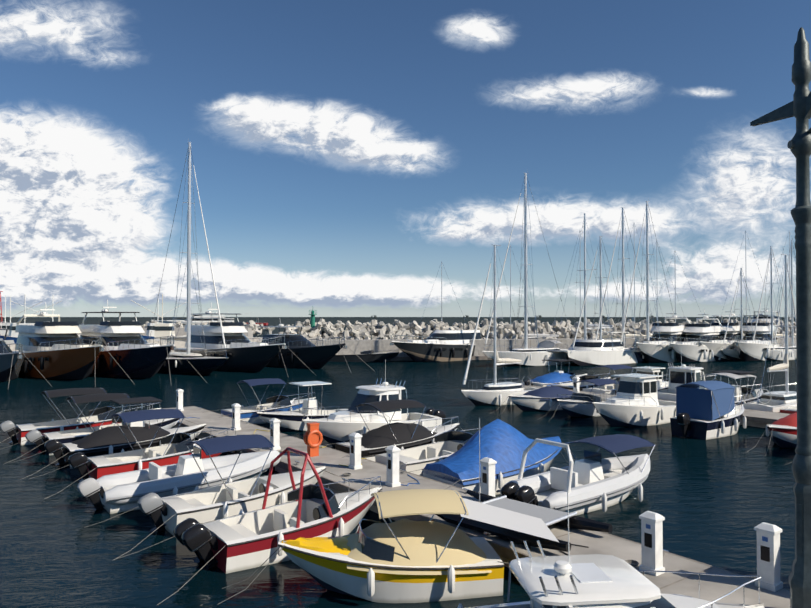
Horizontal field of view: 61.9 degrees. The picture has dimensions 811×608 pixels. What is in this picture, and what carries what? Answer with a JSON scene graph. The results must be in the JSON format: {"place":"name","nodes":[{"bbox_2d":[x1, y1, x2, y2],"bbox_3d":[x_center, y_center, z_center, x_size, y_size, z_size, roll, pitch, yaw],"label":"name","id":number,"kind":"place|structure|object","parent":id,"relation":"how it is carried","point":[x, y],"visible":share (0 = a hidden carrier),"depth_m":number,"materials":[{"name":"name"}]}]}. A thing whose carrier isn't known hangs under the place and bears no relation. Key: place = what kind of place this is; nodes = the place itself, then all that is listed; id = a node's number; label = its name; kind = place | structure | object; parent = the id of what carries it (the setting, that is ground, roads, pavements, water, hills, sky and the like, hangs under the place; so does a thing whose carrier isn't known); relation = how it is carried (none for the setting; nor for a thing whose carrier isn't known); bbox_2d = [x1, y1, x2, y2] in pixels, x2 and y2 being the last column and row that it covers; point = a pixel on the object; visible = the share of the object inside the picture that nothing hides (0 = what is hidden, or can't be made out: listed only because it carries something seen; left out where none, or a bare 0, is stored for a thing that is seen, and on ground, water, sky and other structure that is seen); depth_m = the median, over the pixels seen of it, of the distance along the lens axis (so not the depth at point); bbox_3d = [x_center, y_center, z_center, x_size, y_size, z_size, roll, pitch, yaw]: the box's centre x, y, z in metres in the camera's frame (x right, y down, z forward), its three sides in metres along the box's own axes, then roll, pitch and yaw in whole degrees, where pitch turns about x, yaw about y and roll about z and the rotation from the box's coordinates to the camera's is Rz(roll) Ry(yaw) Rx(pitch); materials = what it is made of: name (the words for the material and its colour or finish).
{"place":"outdoors","nodes":[
{"label":"outdoors","id":0,"kind":"place"},
{"bbox_2d":[0,291,2,322],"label":"red beacon","id":1,"kind":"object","parent":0,"point":[1,306],"depth_m":121.10,"materials":[{"name":"red paint"}]},
{"bbox_2d":[7,328,262,351],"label":"quays","id":2,"kind":"object","parent":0,"point":[181,344],"visible":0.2,"depth_m":92.72,"materials":[{"name":"concrete"}]},
{"bbox_2d":[0,5,795,311],"bbox_3d":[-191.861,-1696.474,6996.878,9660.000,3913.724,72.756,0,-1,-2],"label":"cloud","id":3,"kind":"structure","parent":0,"point":[79,219],"depth_m":6970.46,"materials":[{"name":"white"}]},
{"bbox_2d":[0,317,796,607],"bbox_3d":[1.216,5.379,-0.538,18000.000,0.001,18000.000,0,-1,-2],"label":"sea water","id":4,"kind":"structure","parent":0,"point":[715,502],"depth_m":21.30,"materials":[{"name":"blue liquid"}]},
{"bbox_2d":[0,296,7,322],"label":"white trawler","id":5,"kind":"object","parent":4,"relation":"on","point":[5,304],"visible":0.12,"depth_m":117.24,"materials":[{"name":"red"}]},
{"bbox_2d":[0,296,49,334],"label":"fishing boat","id":6,"kind":"object","parent":4,"relation":"on","point":[2,332],"visible":0.19,"depth_m":114.82,"materials":[{"name":"red"}]},
{"bbox_2d":[0,328,50,387],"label":"motor yacht","id":7,"kind":"object","parent":4,"relation":"on","point":[12,364],"visible":1,"depth_m":55.13,"materials":[{"name":"black"}]},
{"bbox_2d":[0,294,60,342],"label":"fishing boat","id":8,"kind":"object","parent":4,"relation":"on","point":[13,335],"visible":0.25,"depth_m":108.94,"materials":[{"name":"red"}]},
{"bbox_2d":[1,301,79,343],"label":"fishing boat","id":9,"kind":"object","parent":4,"relation":"on","point":[9,341],"visible":0.15,"depth_m":110.92,"materials":[{"name":"red"}]},
{"bbox_2d":[12,302,132,381],"bbox_3d":[-29.982,3.663,60.176,5.830,7.888,21.515,1,-1,-45],"label":"motor yacht","id":10,"kind":"object","parent":4,"relation":"on","point":[57,350],"visible":0.81,"depth_m":59.12,"materials":[{"name":"black plastic"}]},
{"bbox_2d":[0,388,160,444],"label":"motorboat","id":11,"kind":"object","parent":4,"relation":"on","point":[20,432],"visible":0.56,"depth_m":29.73,"materials":[{"name":"blue"}]},
{"bbox_2d":[2,393,197,463],"bbox_3d":[-12.825,4.999,27.995,8.505,2.520,3.613,1,-1,-37],"label":"motorboat","id":12,"kind":"object","parent":4,"relation":"on","point":[62,437],"visible":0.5,"depth_m":27.64,"materials":[{"name":"blue"}]},
{"bbox_2d":[11,397,224,478],"bbox_3d":[-10.958,4.953,25.645,8.305,2.525,3.613,1,-1,-37],"label":"motorboat","id":13,"kind":"object","parent":4,"relation":"on","point":[108,440],"visible":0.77,"depth_m":25.11,"materials":[{"name":"blue"}]},
{"bbox_2d":[30,409,236,498],"bbox_3d":[-8.972,4.909,23.134,8.105,2.520,3.613,1,-1,-37],"label":"motorboat","id":14,"kind":"object","parent":4,"relation":"on","point":[122,461],"visible":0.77,"depth_m":22.75,"materials":[{"name":"blue"}]},
{"bbox_2d":[78,300,206,382],"bbox_3d":[-24.636,3.558,61.508,5.830,8.148,21.515,1,-1,-45],"label":"motor yacht","id":15,"kind":"object","parent":4,"relation":"on","point":[132,351],"visible":0.73,"depth_m":60.16,"materials":[{"name":"black"}]},
{"bbox_2d":[131,294,186,339],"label":"fishing boat","id":16,"kind":"object","parent":4,"relation":"on","point":[162,329],"visible":0.17,"depth_m":106.50,"materials":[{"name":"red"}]},
{"bbox_2d":[142,302,185,338],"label":"fishing boat","id":17,"kind":"object","parent":4,"relation":"on","point":[148,330],"visible":0.19,"depth_m":112.55,"materials":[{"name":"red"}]},
{"bbox_2d":[77,446,280,513],"bbox_3d":[-6.579,5.251,20.437,6.135,1.766,2.470,1,-1,-38],"label":"inflatable boat","id":18,"kind":"object","parent":4,"relation":"on","point":[118,492],"visible":0.83,"depth_m":19.75,"materials":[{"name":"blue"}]},
{"bbox_2d":[151,315,225,326],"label":"motor yacht","id":19,"kind":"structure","parent":4,"relation":"on","point":[198,321],"depth_m":253.91,"materials":[{"name":"white"}]},
{"bbox_2d":[149,142,228,374],"bbox_3d":[-21.698,-4.485,66.228,4.960,23.407,17.000,1,-1,-45],"label":"sailboat","id":20,"kind":"object","parent":4,"relation":"on","point":[179,363],"visible":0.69,"depth_m":64.69,"materials":[{"name":"black"}]},
{"bbox_2d":[108,320,274,335],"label":"breakwater rocks","id":21,"kind":"object","parent":4,"relation":"on","point":[252,325],"visible":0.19,"depth_m":140.23,"materials":[{"name":"concrete"}]},
{"bbox_2d":[86,434,355,559],"bbox_3d":[-4.881,4.812,17.952,7.705,2.520,3.433,1,-1,-37],"label":"motorboat","id":22,"kind":"object","parent":4,"relation":"on","point":[168,513],"visible":0.79,"depth_m":17.65,"materials":[{"name":"white plastic"}]},
{"bbox_2d":[174,303,294,374],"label":"motor yacht","id":23,"kind":"object","parent":4,"relation":"on","point":[243,352],"visible":0.69,"depth_m":67.42,"materials":[{"name":"black"}]},
{"bbox_2d":[224,312,267,324],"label":"ship","id":24,"kind":"object","parent":4,"relation":"on","point":[229,319],"depth_m":414.08,"materials":[{"name":"red"}]},
{"bbox_2d":[117,447,382,604],"bbox_3d":[-3.114,4.750,15.653,7.605,2.559,3.523,1,-1,-37],"label":"motorboat","id":25,"kind":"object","parent":4,"relation":"on","point":[241,540],"depth_m":15.50,"materials":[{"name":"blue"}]},
{"bbox_2d":[203,378,322,423],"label":"motorboat","id":26,"kind":"object","parent":4,"relation":"on","point":[246,412],"visible":0.67,"depth_m":34.81,"materials":[{"name":"white plastic"}]},
{"bbox_2d":[241,381,347,430],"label":"motorboat","id":27,"kind":"object","parent":4,"relation":"on","point":[291,420],"visible":0.46,"depth_m":31.67,"materials":[{"name":"white plastic"}]},
{"bbox_2d":[257,318,371,371],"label":"motor yacht","id":28,"kind":"object","parent":4,"relation":"on","point":[306,352],"visible":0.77,"depth_m":70.59,"materials":[{"name":"black plastic"}]},
{"bbox_2d":[217,489,508,604],"bbox_3d":[-0.705,4.889,13.471,6.804,2.200,2.207,0,-1,-9],"label":"motorboat","id":29,"kind":"object","parent":4,"relation":"on","point":[404,561],"visible":0.96,"depth_m":12.92,"materials":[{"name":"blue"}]},
{"bbox_2d":[328,350,398,361],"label":"boat","id":30,"kind":"object","parent":4,"relation":"on","point":[368,356],"visible":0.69,"depth_m":80.19,"materials":[{"name":"blue"}]},
{"bbox_2d":[302,359,445,446],"bbox_3d":[-1.252,4.414,29.365,7.214,4.040,2.762,1,-1,-37],"label":"cabin cruiser","id":31,"kind":"object","parent":4,"relation":"on","point":[339,426],"visible":0.69,"depth_m":28.44,"materials":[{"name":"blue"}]},
{"bbox_2d":[322,400,464,461],"bbox_3d":[0.327,4.972,26.541,7.904,2.520,2.305,1,-1,-37],"label":"motorboat","id":32,"kind":"object","parent":4,"relation":"on","point":[379,440],"visible":0.69,"depth_m":25.34,"materials":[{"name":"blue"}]},
{"bbox_2d":[362,428,480,475],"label":"motorboat","id":33,"kind":"object","parent":4,"relation":"on","point":[444,446],"visible":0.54,"depth_m":24.17,"materials":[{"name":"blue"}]},
{"bbox_2d":[390,330,480,361],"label":"motor yacht","id":34,"kind":"object","parent":4,"relation":"on","point":[443,345],"visible":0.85,"depth_m":81.09,"materials":[{"name":"black"}]},
{"bbox_2d":[164,385,789,607],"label":"floating pontoons","id":35,"kind":"object","parent":4,"relation":"on","point":[713,587],"visible":0.38,"depth_m":15.37,"materials":[{"name":"concrete"}]},
{"bbox_2d":[303,422,322,456],"bbox_3d":[-3.245,4.757,23.726,0.600,1.145,0.360,1,-1,-37],"label":"lifebuoy station","id":36,"kind":"object","parent":35,"relation":"on","point":[313,438],"visible":1,"depth_m":23.64,"materials":[{"name":"orange plastic"}]},
{"bbox_2d":[178,417,638,566],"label":"pontoon hoses and ropes","id":37,"kind":"object","parent":35,"relation":"on","point":[636,563],"visible":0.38,"depth_m":19.63,"materials":[{"name":"blue"}]},
{"bbox_2d":[179,407,668,554],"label":"mooring cleats","id":38,"kind":"object","parent":35,"relation":"on","point":[486,534],"visible":0.5,"depth_m":19.84,"materials":[{"name":"silver metal"}]},
{"bbox_2d":[176,377,782,591],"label":"service pedestals","id":39,"kind":"object","parent":35,"relation":"on","point":[768,553],"visible":0.88,"depth_m":12.92,"materials":[{"name":"white plastic"}]},
{"bbox_2d":[435,419,612,551],"bbox_3d":[2.471,3.981,15.761,2.020,2.400,4.113,1,-1,-45],"label":"boat","id":40,"kind":"object","parent":35,"relation":"on","point":[548,516],"visible":0.62,"depth_m":15.30,"materials":[{"name":"black plastic"}]},
{"bbox_2d":[460,498,558,541],"bbox_3d":[1.975,4.296,13.586,1.900,0.550,1.650,0,-1,-2],"label":"grey awning sheet","id":41,"kind":"object","parent":40,"relation":"on","point":[507,519],"visible":0.8,"depth_m":13.52,"materials":[{"name":"grey fabric"}]},
{"bbox_2d":[401,448,574,494],"bbox_3d":[3.543,5.471,22.193,7.905,1.360,2.403,1,-1,-37],"label":"motorboat","id":42,"kind":"object","parent":4,"relation":"on","point":[501,481],"visible":0.31,"depth_m":20.56,"materials":[{"name":"blue"}]},
{"bbox_2d":[421,419,561,484],"bbox_3d":[3.218,4.500,21.971,5.292,1.594,2.218,1,-1,-37],"label":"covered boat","id":43,"kind":"object","parent":42,"relation":"on","point":[504,445],"visible":0.88,"depth_m":20.97,"materials":[{"name":"blue fabric"}]},
{"bbox_2d":[461,245,541,405],"bbox_3d":[5.854,1.315,42.161,6.300,10.913,2.601,1,-1,-37],"label":"sailboat","id":44,"kind":"object","parent":4,"relation":"on","point":[494,393],"visible":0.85,"depth_m":41.39,"materials":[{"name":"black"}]},
{"bbox_2d":[482,173,575,365],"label":"sailboat","id":45,"kind":"object","parent":4,"relation":"on","point":[537,355],"visible":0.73,"depth_m":74.86,"materials":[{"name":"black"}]},
{"bbox_2d":[498,386,572,410],"bbox_3d":[7.798,5.650,39.289,8.305,1.638,2.403,1,-1,-37],"label":"covered boat","id":46,"kind":"object","parent":4,"relation":"on","point":[543,399],"visible":0.79,"depth_m":38.45,"materials":[{"name":"blue"}]},
{"bbox_2d":[309,332,795,360],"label":"breakwater quay","id":47,"kind":"structure","parent":4,"relation":"on","point":[359,346],"depth_m":84.48,"materials":[{"name":"concrete"}]},
{"bbox_2d":[309,310,316,331],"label":"green beacon","id":48,"kind":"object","parent":47,"relation":"on","point":[312,314],"depth_m":88.95,"materials":[{"name":"teal paint"}]},
{"bbox_2d":[279,318,795,339],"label":"breakwater rocks","id":49,"kind":"object","parent":47,"relation":"on","point":[359,330],"visible":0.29,"depth_m":91.14,"materials":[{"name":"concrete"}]},
{"bbox_2d":[371,315,718,339],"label":"breakwater lamps","id":50,"kind":"object","parent":47,"relation":"on","point":[467,316],"visible":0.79,"depth_m":86.56,"materials":[{"name":"grey metal"}]},
{"bbox_2d":[522,359,587,386],"bbox_3d":[11.152,5.405,49.998,6.871,2.525,2.629,1,-1,-41],"label":"runabout","id":51,"kind":"object","parent":4,"relation":"on","point":[553,378],"visible":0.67,"depth_m":48.89,"materials":[{"name":"blue fabric"}]},
{"bbox_2d":[496,434,655,515],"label":"inflatable boat","id":52,"kind":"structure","parent":4,"relation":"on","point":[591,481],"depth_m":19.31,"materials":[{"name":"white rubber"}]},
{"bbox_2d":[537,379,618,420],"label":"motorboat","id":53,"kind":"object","parent":4,"relation":"on","point":[578,405],"visible":0.73,"depth_m":36.27,"materials":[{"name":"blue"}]},
{"bbox_2d":[551,373,610,390],"bbox_3d":[12.806,5.818,47.730,5.404,1.616,2.352,1,-1,-37],"label":"runabout","id":54,"kind":"object","parent":4,"relation":"on","point":[569,385],"visible":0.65,"depth_m":47.97,"materials":[{"name":"white plastic"}]},
{"bbox_2d":[547,213,639,365],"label":"sailboat","id":55,"kind":"object","parent":4,"relation":"on","point":[599,353],"visible":0.77,"depth_m":76.25,"materials":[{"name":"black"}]},
{"bbox_2d":[572,236,632,349],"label":"sailboat","id":56,"kind":"object","parent":4,"relation":"on","point":[602,336],"visible":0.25,"depth_m":77.82,"materials":[{"name":"silver"}]},
{"bbox_2d":[572,365,633,393],"bbox_3d":[14.735,5.330,45.808,8.004,2.520,2.305,1,-1,-37],"label":"runabout","id":57,"kind":"object","parent":4,"relation":"on","point":[609,389],"visible":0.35,"depth_m":44.62,"materials":[{"name":"white plastic"}]},
{"bbox_2d":[419,226,794,324],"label":"sailboat masts","id":58,"kind":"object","parent":4,"relation":"on","point":[580,282],"depth_m":121.88,"materials":[{"name":"silver metal"}]},
{"bbox_2d":[457,490,763,607],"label":"motorboat","id":59,"kind":"object","parent":4,"relation":"on","point":[590,581],"visible":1,"depth_m":10.06,"materials":[{"name":"white plastic"}]},
{"bbox_2d":[595,207,652,362],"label":"sailboat","id":60,"kind":"object","parent":4,"relation":"on","point":[640,358],"visible":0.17,"depth_m":79.49,"materials":[{"name":"silver"}]},
{"bbox_2d":[592,373,676,426],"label":"motorboat","id":61,"kind":"object","parent":4,"relation":"on","point":[635,401],"visible":0.9,"depth_m":33.43,"materials":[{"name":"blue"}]},
{"bbox_2d":[615,366,669,394],"bbox_3d":[15.812,5.387,43.493,5.174,2.620,2.265,1,-1,-37],"label":"cruiser","id":62,"kind":"object","parent":4,"relation":"on","point":[651,371],"visible":0.17,"depth_m":42.99,"materials":[{"name":"white plastic"}]},
{"bbox_2d":[621,198,675,351],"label":"white sloop","id":63,"kind":"object","parent":4,"relation":"on","point":[647,267],"visible":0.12,"depth_m":81.06,"materials":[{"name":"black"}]},
{"bbox_2d":[635,313,690,362],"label":"white yacht","id":64,"kind":"object","parent":4,"relation":"on","point":[655,348],"visible":0.69,"depth_m":79.48,"materials":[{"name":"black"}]},
{"bbox_2d":[657,356,715,400],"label":"motor boat","id":65,"kind":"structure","parent":4,"relation":"on","point":[681,374],"depth_m":41.11,"materials":[{"name":"white plastic"}]},
{"bbox_2d":[669,309,722,361],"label":"white yacht","id":66,"kind":"object","parent":4,"relation":"on","point":[687,348],"visible":0.65,"depth_m":80.36,"materials":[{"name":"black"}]},
{"bbox_2d":[670,381,746,439],"bbox_3d":[14.274,5.009,31.404,5.499,2.927,2.361,1,-1,-38],"label":"covered boat","id":67,"kind":"object","parent":4,"relation":"on","point":[703,414],"visible":0.88,"depth_m":30.32,"materials":[{"name":"blue fabric"}]},
{"bbox_2d":[699,313,746,360],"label":"white yacht","id":68,"kind":"object","parent":4,"relation":"on","point":[717,345],"visible":0.48,"depth_m":82.75,"materials":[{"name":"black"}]},
{"bbox_2d":[701,370,763,405],"bbox_3d":[19.342,5.210,39.515,6.109,2.525,2.615,1,-1,-37],"label":"runabout","id":69,"kind":"object","parent":4,"relation":"on","point":[740,390],"visible":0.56,"depth_m":39.06,"materials":[{"name":"white plastic"}]},
{"bbox_2d":[721,268,756,360],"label":"white sloop","id":70,"kind":"object","parent":4,"relation":"on","point":[731,355],"visible":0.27,"depth_m":82.52,"materials":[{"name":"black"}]},
{"bbox_2d":[733,311,781,360],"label":"white yacht","id":71,"kind":"object","parent":4,"relation":"on","point":[751,350],"visible":0.71,"depth_m":82.14,"materials":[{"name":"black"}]},
{"bbox_2d":[751,310,777,323],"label":"white yacht","id":72,"kind":"object","parent":4,"relation":"on","point":[768,318],"visible":0.1,"depth_m":119.07,"materials":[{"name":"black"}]},
{"bbox_2d":[743,254,796,412],"bbox_3d":[20.907,1.726,37.379,6.000,9.913,2.601,1,-1,-37],"label":"sailboat","id":73,"kind":"object","parent":4,"relation":"on","point":[774,401],"visible":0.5,"depth_m":36.82,"materials":[{"name":"white plastic"}]},
{"bbox_2d":[747,413,796,455],"bbox_3d":[16.338,5.440,28.443,7.504,1.655,2.305,1,-1,-37],"label":"boat","id":74,"kind":"object","parent":4,"relation":"on","point":[782,432],"visible":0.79,"depth_m":27.53,"materials":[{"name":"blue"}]},
{"bbox_2d":[753,246,795,360],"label":"white sloop","id":75,"kind":"object","parent":4,"relation":"on","point":[781,354],"visible":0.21,"depth_m":83.72,"materials":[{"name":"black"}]},
{"bbox_2d":[773,236,796,359],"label":"white sloop","id":76,"kind":"object","parent":4,"relation":"on","point":[793,334],"visible":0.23,"depth_m":85.97,"materials":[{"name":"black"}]},
{"bbox_2d":[780,405,796,413],"bbox_3d":[21.721,5.589,35.420,5.063,1.616,2.225,1,-1,-37],"label":"runabout","id":77,"kind":"object","parent":4,"relation":"on","point":[791,410],"visible":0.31,"depth_m":34.39,"materials":[{"name":"white plastic"}]},
{"bbox_2d":[0,0,810,316],"label":"sky","id":78,"kind":"structure","parent":0,"point":[395,63],"materials":[{"name":"blue"}]},
{"bbox_2d":[750,27,810,607],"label":"lamp post","id":79,"kind":"object","parent":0,"point":[798,107],"visible":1,"depth_m":6.64,"materials":[{"name":"grey metal"}]}
]}

